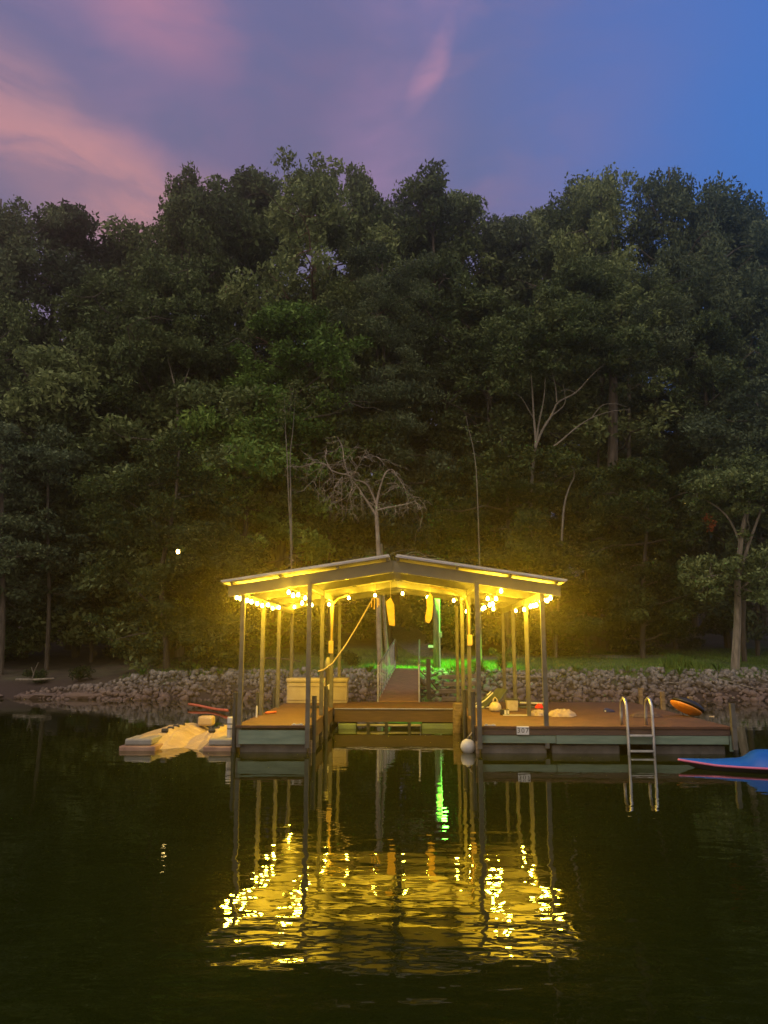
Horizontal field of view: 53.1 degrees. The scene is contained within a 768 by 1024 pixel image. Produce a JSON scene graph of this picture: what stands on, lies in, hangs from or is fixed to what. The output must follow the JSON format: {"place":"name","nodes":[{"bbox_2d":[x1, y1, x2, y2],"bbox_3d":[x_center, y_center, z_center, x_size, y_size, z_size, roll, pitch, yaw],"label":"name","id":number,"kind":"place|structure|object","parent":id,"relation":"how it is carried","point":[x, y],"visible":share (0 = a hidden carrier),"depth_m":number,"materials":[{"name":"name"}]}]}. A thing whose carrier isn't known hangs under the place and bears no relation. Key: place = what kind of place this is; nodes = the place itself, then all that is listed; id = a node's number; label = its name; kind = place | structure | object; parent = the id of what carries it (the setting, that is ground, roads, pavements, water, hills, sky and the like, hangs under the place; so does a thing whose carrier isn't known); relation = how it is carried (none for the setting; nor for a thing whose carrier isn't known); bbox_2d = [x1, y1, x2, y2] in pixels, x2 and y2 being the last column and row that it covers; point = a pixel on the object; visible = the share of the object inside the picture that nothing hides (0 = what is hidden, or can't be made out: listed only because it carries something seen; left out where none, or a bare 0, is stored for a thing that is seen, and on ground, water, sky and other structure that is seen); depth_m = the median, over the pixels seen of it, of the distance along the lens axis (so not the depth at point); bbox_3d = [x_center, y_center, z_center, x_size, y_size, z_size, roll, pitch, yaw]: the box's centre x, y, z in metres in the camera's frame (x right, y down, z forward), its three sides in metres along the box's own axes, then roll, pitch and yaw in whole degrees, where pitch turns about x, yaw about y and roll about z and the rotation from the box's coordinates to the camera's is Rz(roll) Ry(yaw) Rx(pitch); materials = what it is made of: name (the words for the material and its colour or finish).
{"place":"outdoors","nodes":[
{"label":"outdoors","id":0,"kind":"place"},
{"bbox_2d":[0,699,767,1023],"bbox_3d":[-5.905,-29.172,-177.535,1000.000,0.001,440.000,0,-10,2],"label":"water","id":1,"kind":"structure","parent":0,"point":[389,875],"depth_m":7.11,"materials":[{"name":"black liquid"}]},
{"bbox_2d":[119,715,237,750],"bbox_3d":[-4.266,5.039,17.404,2.350,0.620,3.070,0,-10,2],"label":"drive on float","id":2,"kind":"object","parent":1,"relation":"on","point":[199,736],"visible":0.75,"depth_m":16.59,"materials":[{"name":"beige plastic"}]},
{"bbox_2d":[325,657,333,726],"bbox_3d":[-1.493,5.110,20.779,0.238,2.352,0.240,0,-10,2],"label":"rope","id":3,"kind":"object","parent":1,"relation":"in","point":[327,673],"visible":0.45,"depth_m":20.83,"materials":[{"name":"yellow fabric"}]},
{"bbox_2d":[453,703,461,732],"bbox_3d":[1.845,5.424,19.302,0.256,1.224,0.240,0,-10,2],"label":"wooden piling","id":4,"kind":"object","parent":1,"relation":"in","point":[457,717],"visible":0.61,"depth_m":19.25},
{"bbox_2d":[461,732,474,752],"bbox_3d":[1.716,4.677,15.678,0.314,0.503,0.298,0,-10,2],"label":"buoy","id":5,"kind":"object","parent":1,"relation":"on","point":[468,745],"visible":0.94,"depth_m":15.56,"materials":[{"name":"white plastic"}]},
{"bbox_2d":[221,554,738,754],"bbox_3d":[2.003,3.854,19.313,10.558,4.715,7.712,0,-10,2],"label":"dock","id":6,"kind":"object","parent":1,"relation":"on","point":[592,727],"visible":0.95,"depth_m":16.16,"materials":[{"name":"wood"}]},
{"bbox_2d":[286,677,348,702],"bbox_3d":[-1.912,5.159,22.278,1.770,0.694,0.740,0,-10,2],"label":"storage box","id":7,"kind":"object","parent":6,"relation":"on","point":[296,689],"visible":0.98,"depth_m":21.95,"materials":[{"name":"beige plastic"}]},
{"bbox_2d":[318,597,372,671],"bbox_3d":[-0.900,2.899,18.213,1.308,1.743,0.031,0,-10,2],"label":"rope","id":8,"kind":"object","parent":6,"relation":"attached to","point":[349,637],"visible":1,"depth_m":18.18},
{"bbox_2d":[386,581,394,625],"bbox_3d":[0.162,2.329,19.599,0.226,1.138,0.050,0,-10,2],"label":"hanging bumper","id":9,"kind":"object","parent":6,"relation":"hanging from","point":[390,610],"visible":1,"depth_m":19.54,"materials":[{"name":"plastic"}]},
{"bbox_2d":[377,639,419,701],"bbox_3d":[0.669,5.503,27.607,1.260,1.990,10.374,0,-10,3],"label":"gangway","id":10,"kind":"object","parent":6,"relation":"on","point":[403,685],"visible":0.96,"depth_m":25.72,"materials":[{"name":"metal"}]},
{"bbox_2d":[425,593,432,622],"bbox_3d":[1.175,2.427,20.056,0.217,0.950,0.050,0,-10,2],"label":"hanging bumper","id":11,"kind":"object","parent":6,"relation":"hanging from","point":[429,610],"visible":0.99,"depth_m":20.01,"materials":[{"name":"plastic"}]},
{"bbox_2d":[475,688,507,708],"bbox_3d":[2.753,4.940,20.348,0.967,0.507,0.634,2,-10,-12],"label":"deck lounger","id":12,"kind":"object","parent":6,"relation":"on","point":[497,693],"visible":0.65,"depth_m":20.27,"materials":[{"name":"fabric"}]},
{"bbox_2d":[505,699,519,710],"bbox_3d":[3.221,4.823,19.235,0.366,0.292,0.316,0,-10,2],"label":"bucket","id":13,"kind":"object","parent":6,"relation":"on","point":[511,704],"visible":0.91,"depth_m":19.10,"materials":[{"name":"beige plastic"}]},
{"bbox_2d":[549,709,576,716],"bbox_3d":[4.119,4.633,17.805,0.689,0.163,0.638,0,-10,2],"label":"towel","id":14,"kind":"object","parent":6,"relation":"on","point":[561,713],"visible":0.96,"depth_m":17.64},
{"bbox_2d":[670,697,714,716],"bbox_3d":[7.087,4.493,17.791,0.907,0.443,0.710,0,-10,2],"label":"towable float","id":15,"kind":"object","parent":6,"relation":"on","point":[687,706],"visible":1,"depth_m":17.56,"materials":[{"name":"orange plastic"}]},
{"bbox_2d":[678,749,767,773],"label":"kayak","id":16,"kind":"object","parent":1,"relation":"on","point":[754,761],"visible":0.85,"depth_m":13.29,"materials":[{"name":"blue plastic"}]},
{"bbox_2d":[0,600,767,700],"bbox_3d":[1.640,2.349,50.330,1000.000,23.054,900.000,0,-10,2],"label":"ground","id":17,"kind":"structure","parent":0,"point":[62,661],"depth_m":37.60,"materials":[{"name":"soil"}]},
{"bbox_2d":[0,290,42,507],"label":"deciduous tree","id":18,"kind":"object","parent":17,"relation":"on","point":[10,320],"visible":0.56,"depth_m":47.71,"materials":[{"name":"green plant"}]},
{"bbox_2d":[0,420,57,674],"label":"tree","id":19,"kind":"object","parent":17,"relation":"on","point":[8,524],"visible":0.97,"depth_m":37.32,"materials":[{"name":"green plant"}]},
{"bbox_2d":[22,668,48,683],"bbox_3d":[-15.567,7.331,34.395,1.171,0.734,1.138,0,-10,2],"label":"shrub","id":20,"kind":"object","parent":17,"relation":"on","point":[37,674],"visible":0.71,"depth_m":34.22,"materials":[{"name":"green plant"}]},
{"bbox_2d":[17,692,57,698],"bbox_3d":[-14.494,7.747,32.407,1.993,0.301,1.000,0,-10,2],"label":"rock ledge","id":21,"kind":"object","parent":17,"relation":"on","point":[34,695],"visible":0.75,"depth_m":31.99,"materials":[{"name":"stone"}]},
{"bbox_2d":[0,195,82,505],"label":"deciduous tree","id":22,"kind":"object","parent":17,"relation":"on","point":[16,230],"visible":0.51,"depth_m":53.82,"materials":[{"name":"green plant"}]},
{"bbox_2d":[4,511,85,660],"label":"understory tree","id":23,"kind":"object","parent":17,"relation":"on","point":[14,635],"visible":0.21,"depth_m":38.91,"materials":[{"name":"green plant"}]},
{"bbox_2d":[0,415,90,630],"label":"understory tree","id":24,"kind":"object","parent":17,"relation":"on","point":[20,442],"visible":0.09,"depth_m":39.79,"materials":[{"name":"green plant"}]},
{"bbox_2d":[4,440,96,669],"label":"tree","id":25,"kind":"object","parent":17,"relation":"on","point":[51,460],"visible":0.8,"depth_m":38.36,"materials":[{"name":"green plant"}]},
{"bbox_2d":[2,197,131,629],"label":"deciduous tree","id":26,"kind":"object","parent":17,"relation":"on","point":[79,226],"visible":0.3,"depth_m":57.65,"materials":[{"name":"green plant"}]},
{"bbox_2d":[67,665,95,681],"bbox_3d":[-13.347,7.116,33.938,1.079,0.784,0.925,7,-12,-35],"label":"shrub","id":27,"kind":"object","parent":17,"relation":"on","point":[78,673],"visible":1,"depth_m":33.84,"materials":[{"name":"green plant"}]},
{"bbox_2d":[59,692,106,698],"bbox_3d":[-12.453,7.723,32.237,2.289,0.377,0.947,0,-10,2],"label":"rock ledge","id":28,"kind":"object","parent":17,"relation":"on","point":[78,695],"visible":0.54,"depth_m":31.84,"materials":[{"name":"stone"}]},
{"bbox_2d":[33,423,137,661],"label":"tree","id":29,"kind":"object","parent":17,"relation":"on","point":[50,437],"visible":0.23,"depth_m":41.12,"materials":[{"name":"green plant"}]},
{"bbox_2d":[3,263,171,649],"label":"deciduous tree","id":30,"kind":"object","parent":17,"relation":"on","point":[74,307],"visible":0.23,"depth_m":48.88,"materials":[{"name":"green plant"}]},
{"bbox_2d":[0,336,175,656],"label":"understory tree","id":31,"kind":"object","parent":17,"relation":"on","point":[52,359],"visible":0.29,"depth_m":41.97,"materials":[{"name":"green plant"}]},
{"bbox_2d":[5,377,170,658],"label":"understory tree","id":32,"kind":"object","parent":17,"relation":"on","point":[113,395],"visible":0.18,"depth_m":42.24,"materials":[{"name":"green plant"}]},
{"bbox_2d":[33,504,182,657],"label":"understory tree","id":33,"kind":"object","parent":17,"relation":"on","point":[168,594],"visible":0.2,"depth_m":40.43,"materials":[{"name":"green plant"}]},
{"bbox_2d":[59,218,163,447],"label":"deciduous tree","id":34,"kind":"object","parent":17,"relation":"on","point":[119,264],"visible":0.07,"depth_m":61.48,"materials":[{"name":"green plant"}]},
{"bbox_2d":[66,246,253,635],"bbox_3d":[-14.134,-4.222,46.815,12.225,24.982,12.355,-4,-11,22],"label":"deciduous tree","id":35,"kind":"object","parent":17,"relation":"on","point":[147,292],"visible":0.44,"depth_m":45.01,"materials":[{"name":"green plant"}]},
{"bbox_2d":[66,428,270,669],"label":"leaning tree","id":36,"kind":"object","parent":17,"relation":"on","point":[160,579],"visible":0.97,"depth_m":35.39,"materials":[{"name":"green plant"}]},
{"bbox_2d":[117,270,223,655],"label":"forked tree","id":37,"kind":"object","parent":17,"relation":"on","point":[170,345],"visible":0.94,"depth_m":44.74,"materials":[{"name":"green plant"}]},
{"bbox_2d":[39,377,324,669],"bbox_3d":[-11.143,0.689,42.966,15.478,17.056,11.887,-1,-10,6],"label":"understory tree","id":38,"kind":"object","parent":17,"relation":"on","point":[207,395],"visible":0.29,"depth_m":42.12,"materials":[{"name":"green plant"}]},
{"bbox_2d":[122,160,242,523],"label":"deciduous tree","id":39,"kind":"object","parent":17,"relation":"on","point":[182,207],"visible":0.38,"depth_m":53.62,"materials":[{"name":"green plant"}]},
{"bbox_2d":[97,173,280,407],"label":"deciduous tree","id":40,"kind":"object","parent":17,"relation":"on","point":[130,241],"visible":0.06,"depth_m":59.64,"materials":[{"name":"green plant"}]},
{"bbox_2d":[125,312,266,636],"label":"deciduous tree","id":41,"kind":"object","parent":17,"relation":"on","point":[199,369],"visible":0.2,"depth_m":47.21,"materials":[{"name":"green plant"}]},
{"bbox_2d":[153,505,279,660],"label":"understory tree","id":42,"kind":"object","parent":17,"relation":"on","point":[253,612],"visible":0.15,"depth_m":37.64,"materials":[{"name":"green plant"}]},
{"bbox_2d":[138,403,339,651],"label":"understory tree","id":43,"kind":"object","parent":17,"relation":"on","point":[206,424],"visible":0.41,"depth_m":42.20,"materials":[{"name":"green plant"}]},
{"bbox_2d":[195,164,308,625],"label":"deciduous tree","id":44,"kind":"object","parent":17,"relation":"on","point":[248,180],"visible":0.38,"depth_m":57.55,"materials":[{"name":"green plant"}]},
{"bbox_2d":[196,298,384,648],"bbox_3d":[-5.605,-2.561,45.273,10.586,20.993,10.005,1,-10,-5],"label":"deciduous tree","id":45,"kind":"object","parent":17,"relation":"on","point":[292,324],"visible":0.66,"depth_m":44.41,"materials":[{"name":"green plant"}]},
{"bbox_2d":[273,367,329,662],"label":"sapling","id":46,"kind":"object","parent":17,"relation":"on","point":[315,386],"visible":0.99,"depth_m":38.23,"materials":[{"name":"green plant"}]},
{"bbox_2d":[222,411,429,657],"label":"understory tree","id":47,"kind":"object","parent":17,"relation":"on","point":[356,611],"visible":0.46,"depth_m":44.33,"materials":[{"name":"green plant"}]},
{"bbox_2d":[210,145,451,629],"bbox_3d":[-4.600,-8.352,50.463,15.364,32.501,13.946,-8,-13,37],"label":"deciduous tree","id":48,"kind":"object","parent":17,"relation":"on","point":[316,192],"visible":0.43,"depth_m":50.66,"materials":[{"name":"green plant"}]},
{"bbox_2d":[268,271,397,640],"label":"deciduous tree","id":49,"kind":"object","parent":17,"relation":"on","point":[347,295],"visible":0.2,"depth_m":48.20,"materials":[{"name":"green plant"}]},
{"bbox_2d":[337,650,361,665],"bbox_3d":[-1.635,6.818,35.919,1.234,0.781,1.025,0,-10,2],"label":"shrub","id":50,"kind":"object","parent":17,"relation":"on","point":[348,657],"visible":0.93,"depth_m":35.76,"materials":[{"name":"green plant"}]},
{"bbox_2d":[282,436,432,667],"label":"dead tree","id":51,"kind":"object","parent":17,"relation":"on","point":[379,548],"visible":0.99,"depth_m":35.17,"materials":[{"name":"grey plant"}]},
{"bbox_2d":[321,161,397,623],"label":"deciduous tree","id":52,"kind":"object","parent":17,"relation":"on","point":[362,195],"visible":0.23,"depth_m":57.17,"materials":[{"name":"green plant"}]},
{"bbox_2d":[341,240,403,643],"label":"tree","id":53,"kind":"object","parent":17,"relation":"on","point":[380,249],"visible":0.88,"depth_m":49.12,"materials":[{"name":"green plant"}]},
{"bbox_2d":[299,364,461,641],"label":"understory tree","id":54,"kind":"object","parent":17,"relation":"on","point":[395,533],"visible":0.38,"depth_m":46.22,"materials":[{"name":"green plant"}]},
{"bbox_2d":[310,194,462,621],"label":"deciduous tree","id":55,"kind":"object","parent":17,"relation":"on","point":[385,209],"visible":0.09,"depth_m":57.83,"materials":[{"name":"green plant"}]},
{"bbox_2d":[11,445,767,603],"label":"distant wood","id":56,"kind":"object","parent":17,"relation":"on","point":[287,561],"visible":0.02,"depth_m":72.32,"materials":[{"name":"green plant"}]},
{"bbox_2d":[14,668,767,700],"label":"rocks","id":57,"kind":"object","parent":17,"relation":"on","point":[354,682],"visible":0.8,"depth_m":32.05,"materials":[{"name":"stone"}]},
{"bbox_2d":[320,249,463,644],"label":"pine tree","id":58,"kind":"object","parent":17,"relation":"on","point":[418,372],"visible":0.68,"depth_m":47.34,"materials":[{"name":"green plant"}]},
{"bbox_2d":[379,193,473,614],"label":"deciduous tree","id":59,"kind":"object","parent":17,"relation":"on","point":[404,210],"visible":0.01,"depth_m":61.84,"materials":[{"name":"green plant"}]},
{"bbox_2d":[426,659,430,699],"bbox_3d":[1.667,6.255,28.793,0.160,1.480,0.160,0,-10,2],"label":"wooden post","id":60,"kind":"object","parent":17,"relation":"on","point":[428,677],"visible":1,"depth_m":28.72,"materials":[{"name":"brown wood"}]},
{"bbox_2d":[389,332,471,624],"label":"deciduous tree","id":61,"kind":"object","parent":17,"relation":"on","point":[424,448],"visible":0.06,"depth_m":56.15,"materials":[{"name":"green plant"}]},
{"bbox_2d":[428,598,441,667],"bbox_3d":[2.469,4.910,35.510,0.835,4.641,0.449,-5,-11,27],"label":"lamp post","id":62,"kind":"object","parent":17,"relation":"on","point":[437,635],"visible":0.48,"depth_m":35.37,"materials":[{"name":"green metal"}]},
{"bbox_2d":[116,666,767,682],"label":"grass","id":63,"kind":"structure","parent":17,"relation":"on","point":[586,673],"depth_m":32.75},
{"bbox_2d":[392,158,495,551],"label":"deciduous tree","id":64,"kind":"object","parent":17,"relation":"on","point":[426,194],"visible":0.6,"depth_m":52.65,"materials":[{"name":"green plant"}]},
{"bbox_2d":[457,418,486,660],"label":"sapling","id":65,"kind":"object","parent":17,"relation":"on","point":[468,430],"visible":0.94,"depth_m":38.44,"materials":[{"name":"brown plant"}]},
{"bbox_2d":[423,188,526,553],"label":"deciduous tree","id":66,"kind":"object","parent":17,"relation":"on","point":[471,211],"visible":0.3,"depth_m":57.13,"materials":[{"name":"green plant"}]},
{"bbox_2d":[401,465,560,651],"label":"understory tree","id":67,"kind":"object","parent":17,"relation":"on","point":[454,486],"visible":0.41,"depth_m":42.84,"materials":[{"name":"green plant"}]},
{"bbox_2d":[400,285,576,638],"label":"deciduous tree","id":68,"kind":"object","parent":17,"relation":"on","point":[478,306],"visible":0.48,"depth_m":49.31,"materials":[{"name":"green plant"}]},
{"bbox_2d":[485,646,517,668],"bbox_3d":[5.146,6.372,33.250,1.298,1.124,1.030,-7,-12,33],"label":"shrub","id":69,"kind":"object","parent":17,"relation":"on","point":[508,654],"visible":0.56,"depth_m":33.22,"materials":[{"name":"green plant"}]},
{"bbox_2d":[406,438,606,655],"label":"understory tree","id":70,"kind":"object","parent":17,"relation":"on","point":[499,467],"visible":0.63,"depth_m":40.48,"materials":[{"name":"green plant"}]},
{"bbox_2d":[450,212,572,573],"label":"deciduous tree","id":71,"kind":"object","parent":17,"relation":"on","point":[507,239],"visible":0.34,"depth_m":57.94,"materials":[{"name":"green plant"}]},
{"bbox_2d":[511,206,567,571],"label":"deciduous tree","id":72,"kind":"object","parent":17,"relation":"on","point":[536,217],"visible":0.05,"depth_m":62.04,"materials":[{"name":"green plant"}]},
{"bbox_2d":[510,376,585,572],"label":"deciduous tree","id":73,"kind":"object","parent":17,"relation":"on","point":[539,472],"depth_m":58.60,"materials":[{"name":"green plant"}]},
{"bbox_2d":[497,539,628,656],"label":"understory tree","id":74,"kind":"object","parent":17,"relation":"on","point":[586,626],"visible":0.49,"depth_m":38.69,"materials":[{"name":"green plant"}]},
{"bbox_2d":[537,456,594,657],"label":"bent branch tree","id":75,"kind":"object","parent":17,"relation":"on","point":[549,473],"visible":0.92,"depth_m":39.75,"materials":[{"name":"brown plant"}]},
{"bbox_2d":[475,252,678,654],"bbox_3d":[10.768,-3.545,42.676,11.791,22.609,8.314,5,-11,-26],"label":"forked tree","id":76,"kind":"object","parent":17,"relation":"on","point":[563,319],"visible":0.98,"depth_m":42.85,"materials":[{"name":"green plant"}]},
{"bbox_2d":[495,463,667,657],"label":"understory tree","id":77,"kind":"object","parent":17,"relation":"on","point":[579,505],"visible":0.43,"depth_m":41.67,"materials":[{"name":"green plant"}]},
{"bbox_2d":[509,169,665,617],"bbox_3d":[14.944,-8.806,55.442,11.093,33.816,10.847,5,-11,-27],"label":"deciduous tree","id":78,"kind":"object","parent":17,"relation":"on","point":[563,219],"visible":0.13,"depth_m":55.64,"materials":[{"name":"green plant"}]},
{"bbox_2d":[541,388,647,645],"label":"tree","id":79,"kind":"object","parent":17,"relation":"on","point":[638,407],"visible":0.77,"depth_m":45.92,"materials":[{"name":"green plant"}]},
{"bbox_2d":[515,251,707,641],"bbox_3d":[13.917,-4.400,48.813,12.252,25.099,11.980,-10,-14,44],"label":"deciduous tree","id":80,"kind":"object","parent":17,"relation":"on","point":[587,434],"visible":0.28,"depth_m":46.73,"materials":[{"name":"green plant"}]},
{"bbox_2d":[530,161,694,480],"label":"deciduous tree","id":81,"kind":"object","parent":17,"relation":"on","point":[599,211],"visible":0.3,"depth_m":53.79,"materials":[{"name":"green plant"}]},
{"bbox_2d":[582,341,657,651],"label":"tree trunk","id":82,"kind":"object","parent":17,"relation":"on","point":[613,443],"visible":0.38,"depth_m":44.05,"materials":[{"name":"brown plant"}]},
{"bbox_2d":[597,305,658,645],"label":"tree trunk","id":83,"kind":"object","parent":17,"relation":"on","point":[640,316],"visible":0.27,"depth_m":46.30,"materials":[{"name":"brown plant"}]},
{"bbox_2d":[560,444,716,658],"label":"understory tree","id":84,"kind":"object","parent":17,"relation":"on","point":[648,482],"visible":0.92,"depth_m":38.82,"materials":[{"name":"green plant"}]},
{"bbox_2d":[579,250,747,599],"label":"pine tree","id":85,"kind":"object","parent":17,"relation":"on","point":[648,282],"visible":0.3,"depth_m":48.12,"materials":[{"name":"green plant"}]},
{"bbox_2d":[602,489,731,649],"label":"understory tree","id":86,"kind":"object","parent":17,"relation":"on","point":[708,628],"visible":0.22,"depth_m":42.78,"materials":[{"name":"green plant"}]},
{"bbox_2d":[621,165,763,632],"bbox_3d":[20.605,-8.743,52.847,10.478,33.896,12.568,4,-11,-21],"label":"deciduous tree","id":87,"kind":"object","parent":17,"relation":"on","point":[673,199],"visible":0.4,"depth_m":53.83,"materials":[{"name":"green plant"}]},
{"bbox_2d":[689,659,714,670],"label":"tall grass","id":88,"kind":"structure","parent":17,"relation":"on","point":[703,666],"depth_m":32.99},
{"bbox_2d":[655,309,767,647],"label":"deciduous tree","id":89,"kind":"object","parent":17,"relation":"on","point":[707,327],"visible":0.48,"depth_m":46.19,"materials":[{"name":"green plant"}]},
{"bbox_2d":[658,390,767,642],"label":"understory tree","id":90,"kind":"object","parent":17,"relation":"on","point":[706,433],"visible":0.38,"depth_m":40.60,"materials":[{"name":"green plant"}]},
{"bbox_2d":[673,446,767,670],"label":"shore tree","id":91,"kind":"object","parent":17,"relation":"on","point":[750,494],"visible":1,"depth_m":34.26,"materials":[{"name":"green plant"}]},
{"bbox_2d":[679,170,767,630],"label":"deciduous tree","id":92,"kind":"object","parent":17,"relation":"on","point":[727,200],"visible":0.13,"depth_m":55.96,"materials":[{"name":"green plant"}]},
{"bbox_2d":[689,272,767,536],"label":"deciduous tree","id":93,"kind":"object","parent":17,"relation":"on","point":[757,313],"visible":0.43,"depth_m":48.59,"materials":[{"name":"green plant"}]},
{"bbox_2d":[692,216,767,403],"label":"deciduous tree","id":94,"kind":"object","parent":17,"relation":"on","point":[759,254],"visible":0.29,"depth_m":52.81,"materials":[{"name":"green plant"}]},
{"bbox_2d":[698,189,767,625],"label":"deciduous tree","id":95,"kind":"object","parent":17,"relation":"on","point":[755,211],"visible":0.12,"depth_m":56.92,"materials":[{"name":"green plant"}]},
{"bbox_2d":[701,426,767,661],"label":"shore tree","id":96,"kind":"object","parent":17,"relation":"on","point":[757,441],"visible":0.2,"depth_m":37.87,"materials":[{"name":"green plant"}]},
{"bbox_2d":[719,374,767,655],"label":"tree trunk","id":97,"kind":"object","parent":17,"relation":"on","point":[757,383],"visible":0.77,"depth_m":42.99,"materials":[{"name":"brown plant"}]},
{"bbox_2d":[0,0,767,571],"label":"sky","id":98,"kind":"structure","parent":0,"point":[100,100],"materials":[{"name":"blue"}]},
{"bbox_2d":[119,648,767,677],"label":"grass","id":99,"kind":"structure","parent":0,"point":[656,664],"depth_m":37.48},
{"bbox_2d":[439,674,482,700],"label":"timber steps","id":100,"kind":"structure","parent":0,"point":[448,691],"depth_m":31.00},
{"bbox_2d":[374,619,665,659],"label":"path","id":101,"kind":"structure","parent":0,"point":[406,639],"depth_m":44.29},
{"bbox_2d":[654,652,697,669],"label":"tall grass","id":102,"kind":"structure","parent":0,"point":[678,662],"depth_m":33.30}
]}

